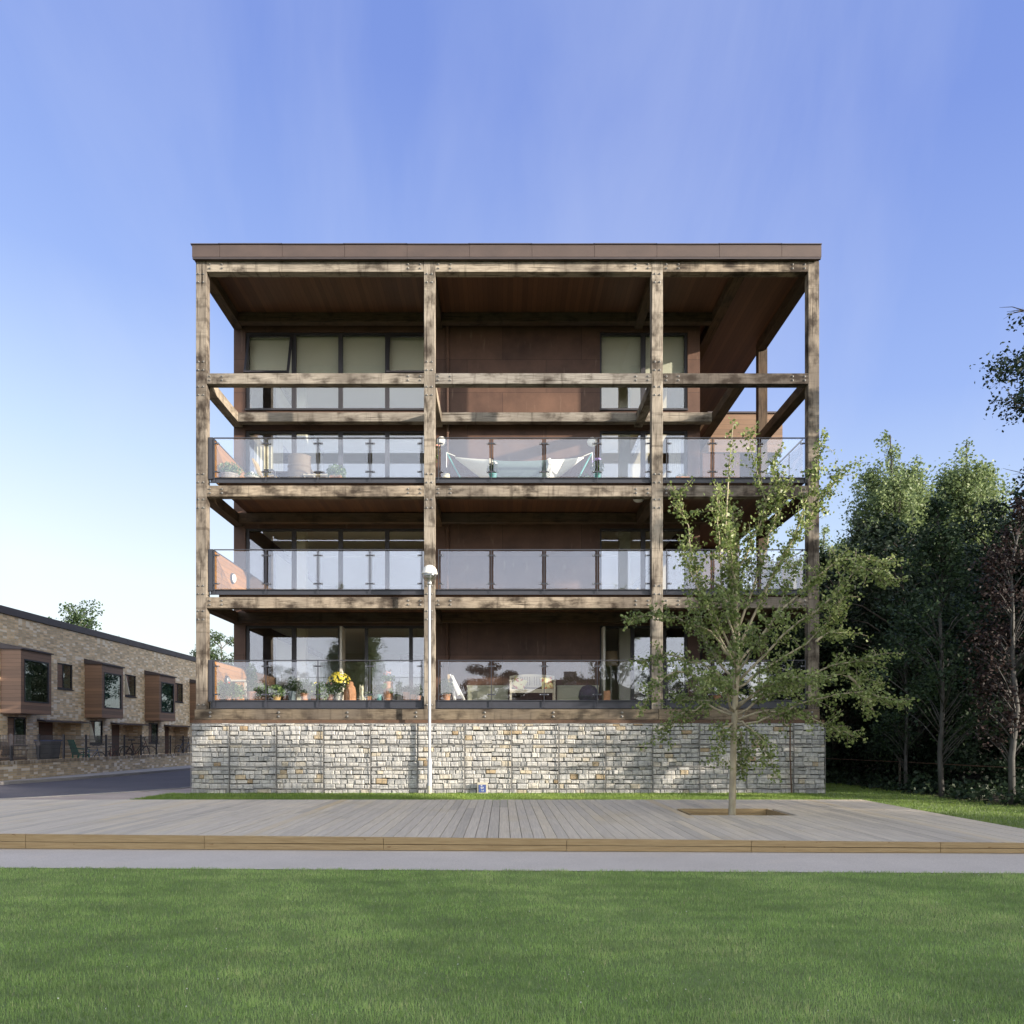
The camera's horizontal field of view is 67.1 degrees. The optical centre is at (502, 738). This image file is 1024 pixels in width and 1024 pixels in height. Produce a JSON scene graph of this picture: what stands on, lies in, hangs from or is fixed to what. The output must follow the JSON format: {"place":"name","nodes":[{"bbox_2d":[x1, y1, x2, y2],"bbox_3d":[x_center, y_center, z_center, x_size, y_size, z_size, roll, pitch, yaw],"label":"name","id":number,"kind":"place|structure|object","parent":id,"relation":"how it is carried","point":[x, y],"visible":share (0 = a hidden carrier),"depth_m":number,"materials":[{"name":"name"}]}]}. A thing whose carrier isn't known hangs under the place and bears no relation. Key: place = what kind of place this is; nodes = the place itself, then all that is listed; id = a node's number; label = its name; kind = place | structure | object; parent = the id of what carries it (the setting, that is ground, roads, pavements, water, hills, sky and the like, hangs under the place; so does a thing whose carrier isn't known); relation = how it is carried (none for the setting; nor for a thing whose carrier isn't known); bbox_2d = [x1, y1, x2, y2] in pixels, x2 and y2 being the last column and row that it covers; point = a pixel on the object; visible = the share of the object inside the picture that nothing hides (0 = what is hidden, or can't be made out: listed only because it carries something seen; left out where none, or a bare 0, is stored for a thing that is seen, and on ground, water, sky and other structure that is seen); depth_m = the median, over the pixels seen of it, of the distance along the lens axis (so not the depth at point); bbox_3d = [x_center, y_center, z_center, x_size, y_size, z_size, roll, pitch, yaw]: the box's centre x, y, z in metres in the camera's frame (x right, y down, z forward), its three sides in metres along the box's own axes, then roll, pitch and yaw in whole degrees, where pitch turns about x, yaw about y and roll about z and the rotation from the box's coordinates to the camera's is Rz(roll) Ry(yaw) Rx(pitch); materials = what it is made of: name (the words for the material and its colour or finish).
{"place":"outdoors","nodes":[
{"label":"outdoors","id":0,"kind":"place"},
{"bbox_2d":[0,605,89,760],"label":"terraced house","id":1,"kind":"structure","parent":0,"point":[41,675],"depth_m":29.79,"materials":[{"name":"brick"}]},
{"bbox_2d":[8,717,27,745],"bbox_3d":[-18.235,-0.275,28.975,0.130,1.090,1.150,0,0,0],"label":"window","id":2,"kind":"structure","parent":1,"relation":"in","point":[11,720],"depth_m":28.82,"materials":[{"name":"paint"}]},
{"bbox_2d":[39,723,51,739],"bbox_3d":[-18.914,0.365,31.925,0.028,2.030,0.950,0,0,0],"label":"door","id":3,"kind":"structure","parent":1,"relation":"in","point":[44,728],"depth_m":31.94,"materials":[{"name":"wood"}]},
{"bbox_2d":[57,663,73,690],"bbox_3d":[-18.235,-2.580,32.150,0.130,1.100,1.160,0,0,0],"label":"window","id":4,"kind":"structure","parent":1,"relation":"in","point":[59,665],"depth_m":31.95,"materials":[{"name":"paint"}]},
{"bbox_2d":[0,770,191,797],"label":"road","id":5,"kind":"structure","parent":0,"point":[168,780],"depth_m":23.67,"materials":[{"name":"grey asphalt"}]},
{"bbox_2d":[0,767,192,799],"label":"kerb","id":6,"kind":"structure","parent":5,"relation":"on","point":[75,778],"depth_m":25.80,"materials":[{"name":"concrete"}]},
{"bbox_2d":[0,765,191,781],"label":"pavement","id":7,"kind":"structure","parent":0,"point":[141,770],"depth_m":30.73,"materials":[{"name":"concrete"}]},
{"bbox_2d":[0,753,192,780],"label":"garden wall","id":8,"kind":"structure","parent":7,"relation":"on","point":[18,769],"depth_m":29.58,"materials":[{"name":"brick"}]},
{"bbox_2d":[0,734,192,760],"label":"steel railing","id":9,"kind":"object","parent":8,"relation":"on","point":[95,745],"visible":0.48,"depth_m":29.85,"materials":[{"name":"metal"}]},
{"bbox_2d":[0,788,192,841],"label":"paving","id":10,"kind":"structure","parent":0,"point":[122,796],"depth_m":19.24,"materials":[{"name":"grey concrete"}]},
{"bbox_2d":[84,628,149,756],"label":"terraced house","id":11,"kind":"structure","parent":0,"point":[113,685],"depth_m":35.37,"materials":[{"name":"brick"}]},
{"bbox_2d":[90,720,103,744],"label":"window","id":12,"kind":"structure","parent":11,"relation":"in","point":[92,723],"depth_m":34.50,"materials":[{"name":"glass"}]},
{"bbox_2d":[112,726,118,755],"bbox_3d":[-18.914,0.365,37.575,0.028,2.030,0.950,0,0,0],"label":"door","id":13,"kind":"structure","parent":11,"relation":"in","point":[115,729],"depth_m":37.72,"materials":[{"name":"wood"}]},
{"bbox_2d":[125,674,136,697],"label":"window","id":14,"kind":"structure","parent":11,"relation":"in","point":[127,692],"depth_m":37.58,"materials":[{"name":"glass"}]},
{"bbox_2d":[144,644,191,754],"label":"terraced house","id":15,"kind":"structure","parent":0,"point":[166,692],"depth_m":40.96,"materials":[{"name":"brick"}]},
{"bbox_2d":[149,723,157,743],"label":"window","id":16,"kind":"structure","parent":15,"relation":"in","point":[150,727],"depth_m":40.13,"materials":[{"name":"glass"}]},
{"bbox_2d":[165,727,168,753],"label":"door","id":17,"kind":"structure","parent":15,"relation":"in","point":[166,728],"depth_m":43.50,"materials":[{"name":"metal"}]},
{"bbox_2d":[175,683,182,702],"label":"window","id":18,"kind":"structure","parent":15,"relation":"in","point":[176,684],"depth_m":43.32,"materials":[{"name":"paint"}]},
{"bbox_2d":[189,656,196,752],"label":"terraced house","id":19,"kind":"structure","parent":0,"point":[192,684],"depth_m":44.93,"materials":[{"name":"brick"}]},
{"bbox_2d":[0,865,1023,1023],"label":"lawn","id":20,"kind":"structure","parent":0,"point":[475,964],"depth_m":5.12,"materials":[{"name":"plant"}]},
{"bbox_2d":[0,848,1023,872],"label":"path","id":21,"kind":"structure","parent":0,"point":[571,860],"depth_m":9.05,"materials":[{"name":"grey concrete"}]},
{"bbox_2d":[0,0,1023,664],"label":"sky","id":22,"kind":"structure","parent":0,"point":[886,135],"materials":[{"name":"blue"}]},
{"bbox_2d":[2,765,1023,873],"bbox_3d":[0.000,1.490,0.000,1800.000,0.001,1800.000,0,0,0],"label":"ground","id":23,"kind":"structure","parent":0,"point":[521,835],"depth_m":10.70,"materials":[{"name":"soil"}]},
{"bbox_2d":[48,599,104,630],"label":"garden tree","id":24,"kind":"object","parent":23,"relation":"on","point":[76,618],"visible":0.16,"depth_m":57.63,"materials":[{"name":"green plant"}]},
{"bbox_2d":[189,629,233,664],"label":"broadleaf tree","id":25,"kind":"object","parent":23,"relation":"on","point":[215,652],"visible":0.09,"depth_m":59.09,"materials":[{"name":"green plant"}]},
{"bbox_2d":[740,571,824,729],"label":"broadleaf tree","id":26,"kind":"object","parent":23,"relation":"on","point":[747,686],"visible":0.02,"depth_m":41.19,"materials":[{"name":"green plant"}]},
{"bbox_2d":[740,555,835,723],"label":"broadleaf tree","id":27,"kind":"object","parent":23,"relation":"on","point":[794,620],"visible":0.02,"depth_m":35.16,"materials":[{"name":"green plant"}]},
{"bbox_2d":[779,524,859,718],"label":"poplar tree","id":28,"kind":"object","parent":23,"relation":"on","point":[822,541],"visible":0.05,"depth_m":35.66,"materials":[{"name":"green plant"}]},
{"bbox_2d":[771,631,896,771],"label":"broadleaf tree","id":29,"kind":"object","parent":23,"relation":"on","point":[823,651],"visible":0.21,"depth_m":26.69,"materials":[{"name":"green plant"}]},
{"bbox_2d":[743,546,932,771],"bbox_3d":[13.137,-2.889,29.835,7.459,9.006,7.389,0,0,-25],"label":"broadleaf tree","id":30,"kind":"object","parent":23,"relation":"on","point":[865,614],"visible":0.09,"depth_m":28.81,"materials":[{"name":"green plant"}]},
{"bbox_2d":[776,530,993,767],"bbox_3d":[16.332,-3.752,32.804,8.867,10.807,8.951,0,0,-34],"label":"broadleaf tree","id":31,"kind":"object","parent":23,"relation":"on","point":[904,541],"visible":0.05,"depth_m":32.02,"materials":[{"name":"green plant"}]},
{"bbox_2d":[827,429,966,762],"bbox_3d":[19.373,-6.848,38.076,7.136,16.994,7.870,0,0,-23],"label":"poplar tree","id":32,"kind":"object","parent":23,"relation":"on","point":[891,493],"visible":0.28,"depth_m":37.18,"materials":[{"name":"green plant"}]},
{"bbox_2d":[819,511,993,775],"bbox_3d":[13.065,-2.944,25.419,5.569,9.072,6.296,0,0,0],"label":"broadleaf tree","id":33,"kind":"object","parent":23,"relation":"on","point":[876,596],"visible":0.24,"depth_m":25.43,"materials":[{"name":"green plant"}]},
{"bbox_2d":[867,587,963,789],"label":"young tree","id":34,"kind":"object","parent":23,"relation":"on","point":[899,732],"visible":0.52,"depth_m":20.84,"materials":[{"name":"green plant"}]},
{"bbox_2d":[869,477,964,540],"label":"poplar tree","id":35,"kind":"object","parent":23,"relation":"on","point":[924,505],"visible":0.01,"depth_m":37.78,"materials":[{"name":"green plant"}]},
{"bbox_2d":[856,598,987,780],"bbox_3d":[12.294,-1.304,22.629,3.481,5.670,3.935,0,0,14],"label":"broadleaf tree","id":36,"kind":"object","parent":23,"relation":"on","point":[920,749],"visible":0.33,"depth_m":22.28,"materials":[{"name":"green plant"}]},
{"bbox_2d":[820,668,1023,804],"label":"undergrowth","id":37,"kind":"object","parent":23,"relation":"on","point":[917,783],"visible":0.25,"depth_m":20.82,"materials":[{"name":"green plant"}]},
{"bbox_2d":[906,510,1023,773],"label":"broadleaf tree","id":38,"kind":"object","parent":23,"relation":"on","point":[993,521],"visible":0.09,"depth_m":26.38,"materials":[{"name":"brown plant"}]},
{"bbox_2d":[918,598,1023,788],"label":"broadleaf tree","id":39,"kind":"object","parent":23,"relation":"on","point":[964,756],"visible":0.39,"depth_m":19.95,"materials":[{"name":"green plant"}]},
{"bbox_2d":[928,436,1015,767],"bbox_3d":[22.799,-6.719,38.595,6.255,16.735,6.699,0,0,-6],"label":"poplar tree","id":40,"kind":"object","parent":23,"relation":"on","point":[968,484],"visible":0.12,"depth_m":37.51,"materials":[{"name":"green plant"}]},
{"bbox_2d":[932,484,1023,722],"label":"broadleaf tree","id":41,"kind":"object","parent":23,"relation":"on","point":[997,509],"visible":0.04,"depth_m":31.20,"materials":[{"name":"green plant"}]},
{"bbox_2d":[962,307,1023,574],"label":"overhanging tree","id":42,"kind":"object","parent":23,"relation":"on","point":[1019,395],"visible":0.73,"depth_m":17.41,"materials":[{"name":"green plant"}]},
{"bbox_2d":[963,555,1023,758],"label":"broadleaf tree","id":43,"kind":"object","parent":23,"relation":"on","point":[1019,587],"visible":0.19,"depth_m":22.61,"materials":[{"name":"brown plant"}]},
{"bbox_2d":[127,782,1023,828],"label":"grass verge","id":44,"kind":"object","parent":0,"point":[961,808],"depth_m":17.89,"materials":[{"name":"plant"}]},
{"bbox_2d":[422,565,436,793],"bbox_3d":[-1.887,-1.480,19.950,0.406,6.020,0.406,0,0,0],"label":"street lamp","id":45,"kind":"object","parent":44,"relation":"on","point":[429,571],"visible":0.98,"depth_m":19.92,"materials":[{"name":"metal"}]},
{"bbox_2d":[477,782,487,792],"bbox_3d":[-0.526,1.305,20.052,0.270,0.350,0.075,0,0,0],"label":"valve marker","id":46,"kind":"object","parent":44,"relation":"on","point":[482,787],"visible":0.99,"depth_m":20.03,"materials":[{"name":"plastic"}]},
{"bbox_2d":[190,243,824,792],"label":"apartment building","id":47,"kind":"structure","parent":44,"relation":"on","point":[372,369],"depth_m":22.86,"materials":[{"name":"brown wood"}]},
{"bbox_2d":[218,681,236,699],"bbox_3d":[-7.454,-1.288,20.998,0.524,0.567,0.497,0,0,20],"label":"potted plant","id":48,"kind":"object","parent":47,"relation":"on","point":[227,692],"visible":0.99,"depth_m":20.93,"materials":[{"name":"green plant"}]},
{"bbox_2d":[218,461,243,476],"bbox_3d":[-7.459,-7.229,21.106,0.704,0.622,0.667,0,0,-45],"label":"potted plant","id":49,"kind":"object","parent":47,"relation":"on","point":[232,469],"visible":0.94,"depth_m":20.94,"materials":[{"name":"green plant"}]},
{"bbox_2d":[231,683,245,699],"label":"potted plant","id":50,"kind":"object","parent":47,"relation":"on","point":[239,691],"visible":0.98,"depth_m":21.03,"materials":[{"name":"green plant"}]},
{"bbox_2d":[245,663,257,699],"bbox_3d":[-6.868,-1.549,21.151,0.349,1.087,0.361,0,0,-27],"label":"potted plant","id":51,"kind":"object","parent":47,"relation":"on","point":[252,683],"visible":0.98,"depth_m":21.09,"materials":[{"name":"green plant"}]},
{"bbox_2d":[255,682,267,699],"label":"potted plant","id":52,"kind":"object","parent":47,"relation":"on","point":[260,690],"visible":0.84,"depth_m":21.23,"materials":[{"name":"green plant"}]},
{"bbox_2d":[252,458,278,476],"bbox_3d":[-6.470,-7.329,21.525,0.911,0.817,0.486,0,0,0],"label":"cantilever chair","id":53,"kind":"object","parent":47,"relation":"on","point":[257,467],"visible":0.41,"depth_m":21.30,"materials":[{"name":"paint"}]},
{"bbox_2d":[266,684,286,699],"bbox_3d":[-6.122,-1.249,20.987,0.578,0.488,0.585,0,0,36],"label":"potted plant","id":54,"kind":"object","parent":47,"relation":"on","point":[276,692],"visible":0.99,"depth_m":20.90,"materials":[{"name":"green plant"}]},
{"bbox_2d":[287,675,298,699],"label":"potted plant","id":55,"kind":"object","parent":47,"relation":"on","point":[292,683],"visible":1,"depth_m":20.94,"materials":[{"name":"green plant"}]},
{"bbox_2d":[272,471,325,476],"bbox_3d":[-5.854,-7.288,22.450,1.500,0.740,0.700,0,0,0],"label":"dining table","id":56,"kind":"object","parent":47,"relation":"on","point":[282,473],"visible":0.16,"depth_m":22.17,"materials":[{"name":"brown wood"}]},
{"bbox_2d":[287,453,314,476],"bbox_3d":[-5.705,-7.432,21.793,0.757,1.028,0.660,0,0,0],"label":"wicker chair","id":57,"kind":"object","parent":47,"relation":"on","point":[299,464],"visible":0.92,"depth_m":21.52,"materials":[{"name":"white wicker"}]},
{"bbox_2d":[295,678,312,699],"bbox_3d":[-5.383,-1.335,21.009,0.552,0.659,0.537,0,0,0],"label":"potted plant","id":58,"kind":"object","parent":47,"relation":"on","point":[304,695],"visible":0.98,"depth_m":20.93,"materials":[{"name":"green plant"}]},
{"bbox_2d":[308,682,316,699],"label":"potted plant","id":59,"kind":"object","parent":47,"relation":"on","point":[313,691],"visible":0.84,"depth_m":20.94,"materials":[{"name":"green plant"}]},
{"bbox_2d":[315,681,329,699],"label":"potted plant","id":60,"kind":"object","parent":47,"relation":"on","point":[322,690],"visible":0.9,"depth_m":20.87,"materials":[{"name":"green plant"}]},
{"bbox_2d":[325,682,336,699],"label":"potted plant","id":61,"kind":"object","parent":47,"relation":"on","point":[330,696],"visible":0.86,"depth_m":20.96,"materials":[{"name":"green plant"}]},
{"bbox_2d":[243,333,423,410],"bbox_3d":[-4.910,-11.090,23.223,5.700,2.380,0.586,0,0,0],"label":"window","id":62,"kind":"structure","parent":47,"relation":"in","point":[265,352],"depth_m":23.51,"materials":[{"name":"paint"}]},
{"bbox_2d":[246,626,423,699],"bbox_3d":[-4.910,-2.215,23.175,5.700,2.410,0.550,0,0,0],"label":"window","id":63,"kind":"structure","parent":47,"relation":"in","point":[341,629],"depth_m":23.35,"materials":[{"name":"paint"}]},
{"bbox_2d":[246,529,423,588],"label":"window","id":64,"kind":"structure","parent":47,"relation":"in","point":[340,556],"depth_m":23.35,"materials":[{"name":"paint"}]},
{"bbox_2d":[246,431,423,476],"bbox_3d":[-4.910,-8.130,23.527,5.700,2.360,0.354,0,0,0],"label":"window","id":65,"kind":"structure","parent":47,"relation":"in","point":[274,451],"depth_m":23.41,"materials":[{"name":"paint"}]},
{"bbox_2d":[326,463,346,476],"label":"potted plant","id":66,"kind":"object","parent":47,"relation":"on","point":[333,470],"visible":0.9,"depth_m":20.99,"materials":[{"name":"green plant"}]},
{"bbox_2d":[327,672,350,699],"bbox_3d":[-4.441,-1.420,20.997,0.704,0.830,0.722,0,0,0],"label":"potted plant","id":67,"kind":"object","parent":47,"relation":"on","point":[340,681],"visible":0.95,"depth_m":20.86,"materials":[{"name":"yellow plant"}]},
{"bbox_2d":[343,681,356,699],"bbox_3d":[-4.147,-1.285,20.980,0.346,0.560,0.350,0,0,0],"label":"rhubarb forcer","id":68,"kind":"object","parent":47,"relation":"on","point":[350,692],"visible":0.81,"depth_m":20.85,"materials":[{"name":"ceramic"}]},
{"bbox_2d":[373,684,382,699],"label":"potted plant","id":69,"kind":"object","parent":47,"relation":"on","point":[379,691],"visible":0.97,"depth_m":20.93,"materials":[{"name":"green plant"}]},
{"bbox_2d":[380,668,394,699],"bbox_3d":[-3.118,-1.463,20.976,0.410,0.916,0.443,0,0,0],"label":"potted plant","id":70,"kind":"object","parent":47,"relation":"on","point":[387,687],"visible":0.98,"depth_m":20.89,"materials":[{"name":"orange plant"}]},
{"bbox_2d":[395,681,402,699],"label":"potted plant","id":71,"kind":"object","parent":47,"relation":"on","point":[398,693],"visible":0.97,"depth_m":21.05,"materials":[{"name":"green plant"}]},
{"bbox_2d":[401,685,412,699],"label":"potted plant","id":72,"kind":"object","parent":47,"relation":"on","point":[405,692],"visible":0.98,"depth_m":20.91,"materials":[{"name":"green plant"}]},
{"bbox_2d":[414,683,422,699],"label":"potted plant","id":73,"kind":"object","parent":47,"relation":"on","point":[418,697],"visible":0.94,"depth_m":20.96,"materials":[{"name":"green plant"}]},
{"bbox_2d":[439,678,453,699],"bbox_3d":[-1.531,-1.340,21.040,0.424,0.670,0.437,0,0,0],"label":"potted plant","id":74,"kind":"object","parent":47,"relation":"on","point":[447,689],"visible":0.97,"depth_m":20.97,"materials":[{"name":"green plant"}]},
{"bbox_2d":[450,674,464,699],"bbox_3d":[-1.274,-1.417,21.044,0.545,0.732,0.198,0,0,33],"label":"folded chair","id":75,"kind":"object","parent":47,"relation":"on","point":[457,690],"visible":0.94,"depth_m":21.03,"materials":[{"name":"white paint"}]},
{"bbox_2d":[467,685,507,699],"bbox_3d":[-0.438,-1.285,22.840,1.213,0.560,0.620,0,0,0],"label":"storage box","id":76,"kind":"object","parent":47,"relation":"on","point":[477,692],"visible":0.71,"depth_m":22.55,"materials":[{"name":"beige paint"}]},
{"bbox_2d":[487,461,498,476],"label":"potted plant","id":77,"kind":"object","parent":47,"relation":"on","point":[494,465],"visible":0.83,"depth_m":20.79,"materials":[{"name":"green plant"}]},
{"bbox_2d":[446,452,592,476],"bbox_3d":[0.473,-7.519,21.775,4.156,1.186,0.949,0,0,0],"label":"hammock","id":78,"kind":"object","parent":47,"relation":"on","point":[553,467],"visible":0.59,"depth_m":21.51,"materials":[{"name":"fabric"}]},
{"bbox_2d":[509,674,555,699],"bbox_3d":[0.854,-1.445,22.262,1.320,0.880,0.565,0,0,0],"label":"garden bench","id":79,"kind":"object","parent":47,"relation":"on","point":[532,676],"visible":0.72,"depth_m":22.02,"materials":[{"name":"white wood"}]},
{"bbox_2d":[512,676,527,688],"bbox_3d":[0.471,-1.592,22.263,0.400,0.360,0.150,23,-14,14],"label":"cushion","id":80,"kind":"object","parent":79,"relation":"on","point":[518,683],"visible":0.93,"depth_m":22.20,"materials":[{"name":"beige fabric"}]},
{"bbox_2d":[540,676,552,688],"bbox_3d":[1.272,-1.613,22.280,0.360,0.380,0.150,-6,-19,-12],"label":"cushion","id":81,"kind":"object","parent":79,"relation":"on","point":[548,683],"visible":0.88,"depth_m":22.22,"materials":[{"name":"beige fabric"}]},
{"bbox_2d":[555,685,598,699],"bbox_3d":[2.195,-1.285,22.840,1.240,0.560,0.620,0,0,0],"label":"storage box","id":82,"kind":"object","parent":47,"relation":"on","point":[567,692],"visible":0.59,"depth_m":22.55,"materials":[{"name":"grey paint"}]},
{"bbox_2d":[590,458,603,476],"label":"potted plant","id":83,"kind":"object","parent":47,"relation":"on","point":[600,466],"visible":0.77,"depth_m":20.78,"materials":[{"name":"green plant"}]},
{"bbox_2d":[605,651,618,699],"bbox_3d":[3.450,-1.895,24.600,0.475,1.780,0.480,0,0,0],"label":"floor lamp","id":84,"kind":"object","parent":47,"relation":"in","point":[610,655],"visible":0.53,"depth_m":24.45,"materials":[{"name":"black paint"}]},
{"bbox_2d":[600,626,686,699],"bbox_3d":[4.255,-2.215,23.200,2.650,2.410,0.500,0,0,0],"label":"window","id":85,"kind":"structure","parent":47,"relation":"in","point":[602,628],"depth_m":23.35,"materials":[{"name":"paint"}]},
{"bbox_2d":[600,529,686,588],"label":"window","id":86,"kind":"structure","parent":47,"relation":"in","point":[642,556],"depth_m":23.35,"materials":[{"name":"paint"}]},
{"bbox_2d":[600,431,686,476],"bbox_3d":[4.255,-8.130,23.527,2.650,2.360,0.354,0,0,0],"label":"window","id":87,"kind":"structure","parent":47,"relation":"in","point":[675,446],"depth_m":23.37,"materials":[{"name":"paint"}]},
{"bbox_2d":[600,333,687,410],"bbox_3d":[4.255,-11.090,23.383,2.650,2.380,0.266,0,0,0],"label":"window","id":88,"kind":"structure","parent":47,"relation":"in","point":[619,352],"depth_m":23.51,"materials":[{"name":"paint"}]},
{"bbox_2d":[751,664,767,699],"bbox_3d":[7.127,-1.515,21.406,0.480,1.020,0.699,0,0,20],"label":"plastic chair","id":89,"kind":"object","parent":47,"relation":"on","point":[763,676],"visible":0.18,"depth_m":21.19,"materials":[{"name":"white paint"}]},
{"bbox_2d":[191,723,825,793],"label":"gabion wall","id":90,"kind":"structure","parent":44,"relation":"on","point":[388,758],"depth_m":20.18,"materials":[{"name":"stone"}]},
{"bbox_2d":[0,800,1023,852],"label":"timber deck","id":91,"kind":"structure","parent":44,"relation":"on","point":[705,825],"depth_m":11.10,"materials":[{"name":"grey wood"}]},
{"bbox_2d":[620,417,919,814],"bbox_3d":[4.617,-2.060,13.493,5.143,7.079,3.885,0,0,0],"label":"young tree","id":92,"kind":"object","parent":91,"relation":"on","point":[729,685],"visible":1,"depth_m":13.31,"materials":[{"name":"green plant"}]},
{"bbox_2d":[826,758,1023,787],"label":"wire fence","id":93,"kind":"object","parent":44,"relation":"on","point":[920,762],"visible":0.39,"depth_m":21.37,"materials":[{"name":"metal"}]},
{"bbox_2d":[866,491,1020,796],"bbox_3d":[10.449,-2.196,18.782,3.323,7.656,3.320,0,0,0],"label":"young tree","id":94,"kind":"object","parent":44,"relation":"on","point":[943,539],"visible":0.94,"depth_m":18.73,"materials":[{"name":"green plant"}]},
{"bbox_2d":[947,490,1023,804],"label":"young tree","id":95,"kind":"object","parent":44,"relation":"on","point":[1015,717],"visible":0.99,"depth_m":16.66,"materials":[{"name":"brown plant"}]},
{"bbox_2d":[578,685,598,699],"bbox_3d":[2.403,-1.255,21.600,0.565,0.500,0.580,0,0,0],"label":"dark bag","id":96,"kind":"object","parent":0,"point":[586,692],"visible":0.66,"depth_m":21.39,"materials":[{"name":"fabric"}]},
{"bbox_2d":[824,766,1023,806],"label":"bank","id":97,"kind":"structure","parent":0,"point":[978,776],"depth_m":22.40,"materials":[{"name":"green plant"}]},
{"label":"front yard","id":98,"kind":"structure","parent":0,"visible":0},
{"bbox_2d":[0,741,27,760],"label":"garden bench","id":99,"kind":"object","parent":98,"relation":"on","point":[8,752],"visible":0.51,"depth_m":28.06,"materials":[{"name":"brown wood"}]},
{"bbox_2d":[34,740,60,758],"bbox_3d":[-17.520,0.550,29.753,0.800,1.039,0.620,0,0,10],"label":"wheelie bin","id":100,"kind":"object","parent":98,"relation":"on","point":[53,747],"visible":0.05,"depth_m":29.54,"materials":[{"name":"plastic"}]},
{"bbox_2d":[71,740,89,757],"bbox_3d":[-17.300,0.540,31.513,0.480,1.020,0.699,0,0,30],"label":"plastic chair","id":101,"kind":"object","parent":98,"relation":"on","point":[73,746],"visible":0.5,"depth_m":31.36,"materials":[{"name":"green plastic"}]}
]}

